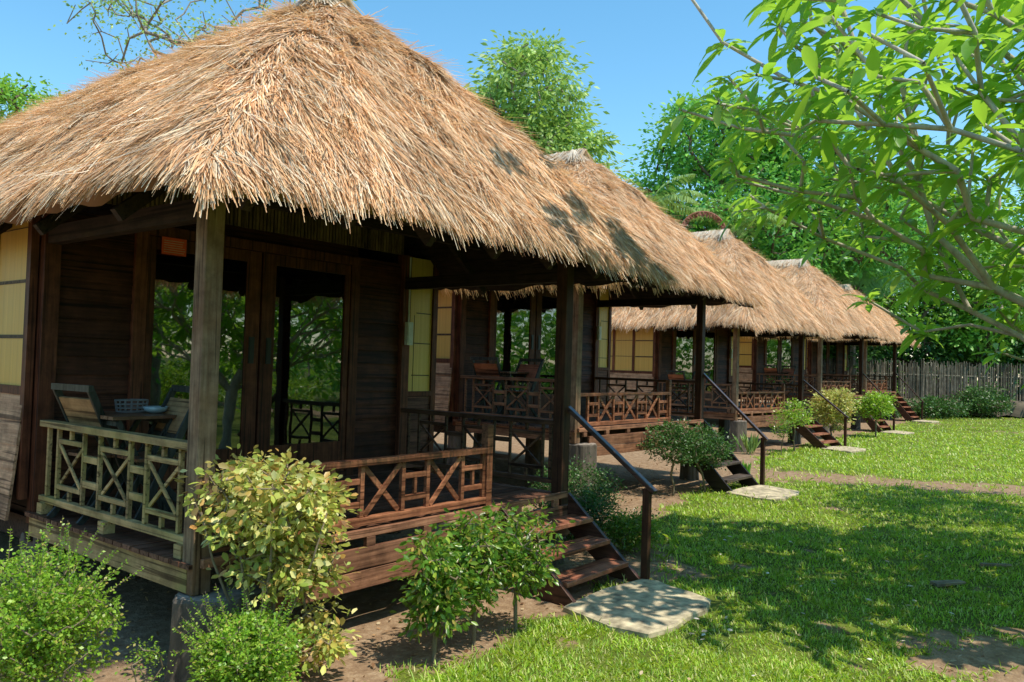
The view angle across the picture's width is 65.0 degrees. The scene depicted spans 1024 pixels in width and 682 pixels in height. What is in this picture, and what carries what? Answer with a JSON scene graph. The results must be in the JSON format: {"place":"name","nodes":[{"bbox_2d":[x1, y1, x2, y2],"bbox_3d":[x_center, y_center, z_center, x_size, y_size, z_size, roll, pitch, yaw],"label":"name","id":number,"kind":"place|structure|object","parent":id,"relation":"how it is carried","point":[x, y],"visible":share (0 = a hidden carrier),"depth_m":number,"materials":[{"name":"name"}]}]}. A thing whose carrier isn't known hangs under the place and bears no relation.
{"place":"outdoors","nodes":[
{"label":"outdoors","id":0,"kind":"place"},
{"bbox_2d":[0,381,1023,681],"bbox_3d":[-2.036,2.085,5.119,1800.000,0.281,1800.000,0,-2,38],"label":"ground","id":1,"kind":"structure","parent":0,"point":[368,617],"depth_m":7.07,"materials":[{"name":"green plant"}]},
{"bbox_2d":[0,72,68,123],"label":"broadleaf tree","id":2,"kind":"object","parent":1,"relation":"on","point":[10,94],"visible":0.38,"depth_m":23.05,"materials":[{"name":"green plant"}]},
{"bbox_2d":[0,517,143,681],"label":"box bush","id":3,"kind":"object","parent":1,"relation":"on","point":[60,601],"visible":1,"depth_m":4.41,"materials":[{"name":"green plant"}]},
{"bbox_2d":[115,636,175,681],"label":"shoot plant","id":4,"kind":"object","parent":1,"relation":"on","point":[149,650],"visible":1,"depth_m":4.45,"materials":[{"name":"green plant"}]},
{"bbox_2d":[48,0,356,69],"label":"sparse tree","id":5,"kind":"object","parent":1,"relation":"on","point":[146,23],"visible":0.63,"depth_m":17.37,"materials":[{"name":"green plant"}]},
{"bbox_2d":[170,579,333,681],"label":"box bush","id":6,"kind":"object","parent":1,"relation":"on","point":[237,649],"visible":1,"depth_m":4.59,"materials":[{"name":"green plant"}]},
{"bbox_2d":[172,443,364,676],"bbox_3d":[-1.531,1.453,5.160,1.070,1.593,1.151,0,-2,38],"label":"variegated shrub","id":7,"kind":"object","parent":1,"relation":"on","point":[263,511],"visible":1,"depth_m":4.99,"materials":[{"name":"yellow plant"}]},
{"bbox_2d":[0,0,685,681],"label":"bungalow","id":8,"kind":"object","parent":1,"relation":"on","point":[280,226],"visible":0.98,"depth_m":6.88,"materials":[{"name":"wood"}]},
{"bbox_2d":[46,383,143,524],"bbox_3d":[-3.317,0.885,6.454,0.550,1.077,0.546,1,-2,33],"label":"folding chair","id":9,"kind":"object","parent":8,"relation":"on","point":[86,411],"visible":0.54,"depth_m":6.33,"materials":[{"name":"brown wood"}]},
{"bbox_2d":[81,411,176,525],"bbox_3d":[-3.089,1.007,6.459,0.600,0.847,0.562,0,-2,38],"label":"folding table","id":10,"kind":"object","parent":8,"relation":"on","point":[137,418],"visible":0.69,"depth_m":6.41,"materials":[{"name":"brown wood"}]},
{"bbox_2d":[114,399,148,412],"bbox_3d":[-3.116,0.530,6.582,0.210,0.104,0.270,0,-2,38],"label":"basket","id":11,"kind":"object","parent":10,"relation":"on","point":[125,407],"visible":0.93,"depth_m":6.54,"materials":[{"name":"plastic"}]},
{"bbox_2d":[142,406,168,412],"bbox_3d":[-2.927,0.564,6.597,0.200,0.055,0.200,0,-2,38],"label":"bowl","id":12,"kind":"object","parent":10,"relation":"on","point":[154,409],"visible":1,"depth_m":6.53,"materials":[{"name":"blue ceramic"}]},
{"bbox_2d":[107,385,189,520],"bbox_3d":[-2.833,0.898,6.391,0.550,1.077,0.546,0,-2,44],"label":"folding chair","id":13,"kind":"object","parent":8,"relation":"on","point":[178,426],"visible":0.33,"depth_m":6.41,"materials":[{"name":"brown wood"}]},
{"bbox_2d":[139,236,261,492],"bbox_3d":[-2.979,0.232,7.768,0.056,2.340,1.190,0,-2,38],"label":"door","id":14,"kind":"structure","parent":8,"relation":"in","point":[170,289],"depth_m":7.91,"materials":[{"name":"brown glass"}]},
{"bbox_2d":[254,253,350,473],"bbox_3d":[-2.238,0.282,8.704,0.056,2.340,1.160,0,-2,38],"label":"door","id":15,"kind":"structure","parent":8,"relation":"in","point":[301,396],"depth_m":8.69,"materials":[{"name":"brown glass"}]},
{"bbox_2d":[387,523,495,661],"bbox_3d":[-0.541,1.779,5.536,0.643,1.015,0.670,0,-2,38],"label":"slim shrub","id":16,"kind":"object","parent":1,"relation":"on","point":[439,596],"visible":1,"depth_m":5.47,"materials":[{"name":"green plant"}]},
{"bbox_2d":[429,506,528,644],"bbox_3d":[-0.278,1.764,5.923,0.802,1.095,0.659,0,-2,38],"label":"slim shrub","id":17,"kind":"object","parent":1,"relation":"on","point":[472,539],"visible":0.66,"depth_m":5.84,"materials":[{"name":"green plant"}]},
{"bbox_2d":[0,459,1020,681],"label":"fallen leaves","id":18,"kind":"object","parent":1,"relation":"on","point":[466,650],"visible":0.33,"depth_m":6.72,"materials":[{"name":"brown plant"}]},
{"bbox_2d":[455,499,575,630],"bbox_3d":[0.050,1.784,6.227,0.810,1.085,0.818,0,-2,38],"label":"slim shrub","id":19,"kind":"object","parent":1,"relation":"on","point":[525,582],"visible":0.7,"depth_m":6.15,"materials":[{"name":"green plant"}]},
{"bbox_2d":[459,28,640,182],"bbox_3d":[-0.261,-4.635,30.952,8.940,15.508,8.976,0,-2,38],"label":"tall tree","id":20,"kind":"object","parent":1,"relation":"on","point":[559,133],"visible":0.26,"depth_m":30.21,"materials":[{"name":"green plant"}]},
{"bbox_2d":[534,484,620,541],"bbox_3d":[0.720,2.036,9.256,1.041,0.805,1.111,0,-2,38],"label":"hedge bush","id":21,"kind":"object","parent":1,"relation":"on","point":[588,503],"visible":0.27,"depth_m":9.16,"materials":[{"name":"green plant"}]},
{"bbox_2d":[528,453,630,514],"bbox_3d":[0.832,1.985,10.652,1.452,0.979,1.510,0,-2,38],"label":"hedge bush","id":22,"kind":"object","parent":1,"relation":"on","point":[574,474],"visible":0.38,"depth_m":10.57,"materials":[{"name":"green plant"}]},
{"bbox_2d":[434,148,768,501],"bbox_3d":[-1.298,-0.513,16.883,12.267,6.297,6.109,0,-2,40],"label":"bungalow","id":23,"kind":"object","parent":1,"relation":"on","point":[511,330],"visible":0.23,"depth_m":14.15,"materials":[{"name":"brown wood"}]},
{"bbox_2d":[470,357,510,422],"bbox_3d":[-0.334,0.811,13.403,0.550,1.077,0.546,1,-2,35],"label":"folding chair","id":24,"kind":"object","parent":23,"relation":"on","point":[486,369],"visible":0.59,"depth_m":13.29,"materials":[{"name":"brown wood"}]},
{"bbox_2d":[484,371,528,422],"bbox_3d":[-0.105,0.933,13.401,0.600,0.847,0.562,0,-2,40],"label":"folding table","id":25,"kind":"object","parent":23,"relation":"on","point":[514,389],"visible":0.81,"depth_m":13.31,"materials":[{"name":"brown wood"}]},
{"bbox_2d":[493,288,535,413],"bbox_3d":[0.041,0.159,14.708,0.056,2.340,1.190,0,-2,40],"label":"door","id":26,"kind":"structure","parent":23,"relation":"in","point":[515,316],"depth_m":14.71,"materials":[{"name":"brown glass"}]},
{"bbox_2d":[497,358,544,423],"bbox_3d":[0.149,0.823,13.326,0.546,1.077,0.550,3,-2,-45],"label":"folding chair","id":27,"kind":"object","parent":23,"relation":"on","point":[534,371],"visible":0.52,"depth_m":13.35,"materials":[{"name":"brown wood"}]},
{"bbox_2d":[533,289,556,412],"bbox_3d":[0.807,0.209,15.623,0.056,2.340,1.160,0,-2,40],"label":"door","id":28,"kind":"structure","parent":23,"relation":"in","point":[545,325],"depth_m":15.44,"materials":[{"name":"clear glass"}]},
{"bbox_2d":[596,505,666,556],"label":"hedge bush","id":29,"kind":"object","parent":1,"relation":"on","point":[624,530],"visible":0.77,"depth_m":8.90,"materials":[{"name":"green plant"}]},
{"bbox_2d":[563,579,710,637],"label":"stone slab","id":30,"kind":"structure","parent":1,"relation":"on","point":[648,608],"depth_m":6.77,"materials":[{"name":"beige stone"}]},
{"bbox_2d":[637,418,713,495],"bbox_3d":[2.675,1.944,13.277,1.385,1.356,1.236,3,-2,-32],"label":"stemmed bush","id":31,"kind":"object","parent":1,"relation":"on","point":[675,445],"visible":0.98,"depth_m":13.13,"materials":[{"name":"green plant"}]},
{"bbox_2d":[648,174,706,220],"bbox_3d":[5.779,-1.712,33.586,4.570,10.142,4.364,0,-2,38],"label":"palm","id":32,"kind":"object","parent":1,"relation":"on","point":[665,198],"visible":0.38,"depth_m":33.25,"materials":[{"name":"green plant"}]},
{"bbox_2d":[681,211,725,425],"bbox_3d":[7.064,-0.811,30.041,1.842,8.196,0.377,2,-2,-2],"label":"dry palm","id":33,"kind":"object","parent":1,"relation":"on","point":[707,213],"visible":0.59,"depth_m":30.14,"materials":[{"name":"brown plant"}]},
{"bbox_2d":[681,422,737,492],"bbox_3d":[3.299,2.014,13.697,1.160,1.285,1.130,0,-2,38],"label":"stemmed bush","id":34,"kind":"object","parent":1,"relation":"on","point":[713,456],"visible":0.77,"depth_m":13.57,"materials":[{"name":"green plant"}]},
{"bbox_2d":[609,229,848,451],"bbox_3d":[3.970,-0.177,26.075,12.350,6.564,6.109,0,-2,43],"label":"bungalow","id":35,"kind":"object","parent":1,"relation":"on","point":[648,343],"visible":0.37,"depth_m":23.01,"materials":[{"name":"brown wood"}]},
{"bbox_2d":[666,370,690,408],"bbox_3d":[4.680,1.371,22.560,0.550,1.077,0.546,0,-2,39],"label":"folding chair","id":36,"kind":"object","parent":35,"relation":"on","point":[675,376],"visible":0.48,"depth_m":22.43,"materials":[{"name":"brown wood"}]},
{"bbox_2d":[674,379,694,409],"bbox_3d":[4.908,1.493,22.544,0.600,0.847,0.562,0,-2,43],"label":"folding table","id":37,"kind":"object","parent":35,"relation":"on","point":[679,392],"visible":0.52,"depth_m":22.59,"materials":[{"name":"brown wood"}]},
{"bbox_2d":[674,330,695,404],"bbox_3d":[5.133,0.721,23.842,0.056,2.340,1.190,0,-2,43],"label":"door","id":38,"kind":"structure","parent":35,"relation":"in","point":[685,342],"depth_m":23.86,"materials":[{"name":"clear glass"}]},
{"bbox_2d":[683,371,710,409],"bbox_3d":[5.156,1.383,22.453,0.546,1.077,0.550,3,-2,-41],"label":"folding chair","id":39,"kind":"object","parent":35,"relation":"on","point":[705,380],"visible":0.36,"depth_m":22.45,"materials":[{"name":"brown wood"}]},
{"bbox_2d":[704,330,715,403],"bbox_3d":[5.951,0.771,24.710,0.040,2.340,1.160,0,-2,43],"label":"door","id":40,"kind":"structure","parent":35,"relation":"in","point":[710,336],"depth_m":24.93,"materials":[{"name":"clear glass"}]},
{"bbox_2d":[680,197,795,250],"bbox_3d":[9.701,-1.267,35.080,5.035,9.556,4.855,0,-2,38],"label":"palm","id":41,"kind":"object","parent":1,"relation":"on","point":[770,219],"visible":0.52,"depth_m":35.01,"materials":[{"name":"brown plant"}]},
{"bbox_2d":[737,460,750,481],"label":"spiky plant","id":42,"kind":"object","parent":1,"relation":"on","point":[748,467],"visible":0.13,"depth_m":14.91,"materials":[{"name":"green plant"}]},
{"bbox_2d":[733,432,760,453],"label":"spiky plant","id":43,"kind":"object","parent":1,"relation":"on","point":[752,446],"visible":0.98,"depth_m":20.53,"materials":[{"name":"green plant"}]},
{"bbox_2d":[726,485,798,501],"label":"stone slab","id":44,"kind":"structure","parent":1,"relation":"on","point":[761,492],"depth_m":13.45,"materials":[{"name":"beige stone"}]},
{"bbox_2d":[617,66,940,282],"bbox_3d":[11.913,-4.567,40.146,15.577,16.717,14.612,0,-2,38],"label":"rain tree","id":45,"kind":"object","parent":1,"relation":"on","point":[771,246],"visible":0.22,"depth_m":38.28,"materials":[{"name":"green plant"}]},
{"bbox_2d":[766,414,798,453],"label":"young bush","id":46,"kind":"object","parent":1,"relation":"on","point":[780,429],"visible":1,"depth_m":20.55,"materials":[{"name":"green plant"}]},
{"bbox_2d":[678,258,896,432],"bbox_3d":[8.765,0.070,33.095,12.242,6.739,6.109,0,-2,42],"label":"bungalow","id":47,"kind":"object","parent":1,"relation":"on","point":[823,293],"visible":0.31,"depth_m":30.01,"materials":[{"name":"brown wood"}]},
{"bbox_2d":[763,365,780,393],"bbox_3d":[9.572,1.428,29.561,0.550,1.077,0.546,0,-2,38],"label":"folding chair","id":48,"kind":"object","parent":47,"relation":"on","point":[770,370],"visible":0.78,"depth_m":29.43,"materials":[{"name":"brown wood"}]},
{"bbox_2d":[766,337,779,390],"bbox_3d":[10.006,0.777,30.848,0.056,2.340,1.190,0,-2,42],"label":"door","id":49,"kind":"structure","parent":47,"relation":"in","point":[773,346],"depth_m":30.90,"materials":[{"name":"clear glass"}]},
{"bbox_2d":[769,372,788,393],"bbox_3d":[9.800,1.550,29.548,0.600,0.847,0.562,0,-2,42],"label":"folding table","id":50,"kind":"object","parent":47,"relation":"on","point":[783,377],"visible":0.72,"depth_m":29.48,"materials":[{"name":"brown wood"}]},
{"bbox_2d":[779,337,792,390],"bbox_3d":[10.816,0.828,31.726,0.056,2.340,1.160,0,-2,42],"label":"door","id":51,"kind":"structure","parent":47,"relation":"in","point":[786,345],"depth_m":31.78,"materials":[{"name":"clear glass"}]},
{"bbox_2d":[776,366,796,394],"bbox_3d":[10.050,1.440,29.461,0.546,1.077,0.550,3,-2,-42],"label":"folding chair","id":52,"kind":"object","parent":47,"relation":"on","point":[790,371],"visible":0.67,"depth_m":29.50,"materials":[{"name":"brown wood"}]},
{"bbox_2d":[587,481,992,681],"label":"fallen petals","id":53,"kind":"object","parent":1,"relation":"on","point":[704,631],"visible":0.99,"depth_m":6.28,"materials":[{"name":"plant"}]},
{"bbox_2d":[770,397,816,450],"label":"young bush","id":54,"kind":"object","parent":1,"relation":"on","point":[795,415],"visible":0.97,"depth_m":21.52,"materials":[{"name":"green plant"}]},
{"bbox_2d":[804,387,861,434],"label":"croton bush","id":55,"kind":"object","parent":1,"relation":"on","point":[824,407],"visible":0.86,"depth_m":26.22,"materials":[{"name":"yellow plant"}]},
{"bbox_2d":[747,284,923,422],"bbox_3d":[13.350,0.467,39.998,12.242,6.524,6.109,0,-2,42],"label":"bungalow","id":56,"kind":"object","parent":1,"relation":"on","point":[836,363],"visible":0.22,"depth_m":37.25,"materials":[{"name":"straw thatch"},{"name":"dark brown wood"}]},
{"bbox_2d":[822,342,827,384],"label":"door","id":57,"kind":"structure","parent":56,"relation":"in","point":[825,344],"depth_m":38.00,"materials":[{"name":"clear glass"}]},
{"bbox_2d":[828,342,837,387],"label":"door","id":58,"kind":"structure","parent":56,"relation":"in","point":[832,346],"depth_m":38.67,"materials":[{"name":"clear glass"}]},
{"bbox_2d":[750,203,924,405],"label":"broadleaf tree","id":59,"kind":"object","parent":1,"relation":"on","point":[856,288],"depth_m":46.74,"materials":[{"name":"green plant"}]},
{"bbox_2d":[652,0,1023,389],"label":"frangipani tree","id":60,"kind":"object","parent":1,"relation":"on","point":[849,94],"visible":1,"depth_m":7.53,"materials":[{"name":"green plant"}]},
{"bbox_2d":[822,446,865,452],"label":"stone slab","id":61,"kind":"structure","parent":1,"relation":"on","point":[846,449],"depth_m":22.25,"materials":[{"name":"beige stone"}]},
{"bbox_2d":[833,278,890,379],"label":"broadleaf tree","id":62,"kind":"object","parent":1,"relation":"on","point":[868,357],"visible":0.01,"depth_m":41.15,"materials":[{"name":"green plant"}]},
{"bbox_2d":[797,236,927,411],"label":"traveller palm","id":63,"kind":"object","parent":1,"relation":"on","point":[867,287],"visible":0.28,"depth_m":41.56,"materials":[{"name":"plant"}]},
{"bbox_2d":[854,388,897,437],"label":"croton bush","id":64,"kind":"object","parent":1,"relation":"on","point":[876,405],"visible":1,"depth_m":27.20,"materials":[{"name":"green plant"}]},
{"bbox_2d":[850,410,901,418],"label":"bush","id":65,"kind":"object","parent":1,"relation":"on","point":[897,414],"visible":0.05,"depth_m":38.57,"materials":[{"name":"green plant"}]},
{"bbox_2d":[883,430,913,434],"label":"stone slab","id":66,"kind":"structure","parent":1,"relation":"on","point":[898,432],"depth_m":29.27,"materials":[{"name":"beige stone"}]},
{"bbox_2d":[856,305,984,394],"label":"broadleaf tree","id":67,"kind":"object","parent":1,"relation":"on","point":[926,348],"visible":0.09,"depth_m":44.59,"materials":[{"name":"green plant"}]},
{"bbox_2d":[912,420,938,422],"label":"stone slab","id":68,"kind":"structure","parent":1,"relation":"on","point":[925,421],"depth_m":36.12,"materials":[{"name":"beige stone"}]},
{"bbox_2d":[834,161,1023,395],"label":"broadleaf tree","id":69,"kind":"object","parent":1,"relation":"on","point":[922,316],"visible":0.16,"depth_m":44.04,"materials":[{"name":"green plant"}]},
{"bbox_2d":[899,394,973,418],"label":"bush","id":70,"kind":"object","parent":1,"relation":"on","point":[937,407],"visible":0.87,"depth_m":39.34,"materials":[{"name":"green plant"}]},
{"bbox_2d":[856,351,1021,393],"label":"woodland","id":71,"kind":"object","parent":1,"relation":"on","point":[959,385],"depth_m":61.23,"materials":[{"name":"green plant"}]},
{"bbox_2d":[930,579,965,586],"bbox_3d":[4.333,2.400,7.983,0.359,0.030,0.120,0,2,-14],"label":"stepping stone","id":72,"kind":"object","parent":1,"relation":"on","point":[939,583],"visible":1,"depth_m":7.96,"materials":[{"name":"grey stone"}]},
{"bbox_2d":[926,278,1023,384],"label":"broadleaf tree","id":73,"kind":"object","parent":1,"relation":"on","point":[970,339],"visible":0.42,"depth_m":43.85,"materials":[{"name":"green plant"}]},
{"bbox_2d":[935,185,1023,375],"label":"broadleaf tree","id":74,"kind":"object","parent":1,"relation":"on","point":[1016,223],"visible":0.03,"depth_m":46.38,"materials":[{"name":"green plant"}]},
{"bbox_2d":[950,382,1016,417],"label":"bush","id":75,"kind":"object","parent":1,"relation":"on","point":[982,402],"visible":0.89,"depth_m":40.51,"materials":[{"name":"green plant"}]},
{"bbox_2d":[958,84,1023,225],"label":"garden tree","id":76,"kind":"object","parent":1,"relation":"on","point":[1005,197],"visible":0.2,"depth_m":12.08,"materials":[{"name":"green plant"}]},
{"bbox_2d":[980,562,1011,566],"bbox_3d":[5.271,2.437,8.759,0.338,0.030,0.060,-1,1,4],"label":"wood scrap","id":77,"kind":"object","parent":1,"relation":"on","point":[992,564],"visible":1,"depth_m":8.74,"materials":[{"name":"grey wood"}]},
{"bbox_2d":[972,317,1023,397],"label":"broadleaf tree","id":78,"kind":"object","parent":1,"relation":"on","point":[1016,345],"visible":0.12,"depth_m":43.85,"materials":[{"name":"green plant"}]},
{"bbox_2d":[0,0,1023,379],"label":"sky","id":79,"kind":"structure","parent":0,"point":[640,51],"materials":[{"name":"blue"}]},
{"bbox_2d":[364,416,1023,681],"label":"grass","id":80,"kind":"structure","parent":0,"point":[528,647],"depth_m":8.30,"materials":[{"name":"green plant"}]},
{"bbox_2d":[897,394,1023,416],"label":"earth bank","id":81,"kind":"structure","parent":0,"point":[1018,411],"depth_m":41.37,"materials":[{"name":"green plant"}]},
{"bbox_2d":[803,358,1023,406],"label":"bamboo fence","id":82,"kind":"object","parent":81,"relation":"on","point":[920,383],"visible":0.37,"depth_m":41.97,"materials":[{"name":"wood"}]}
]}

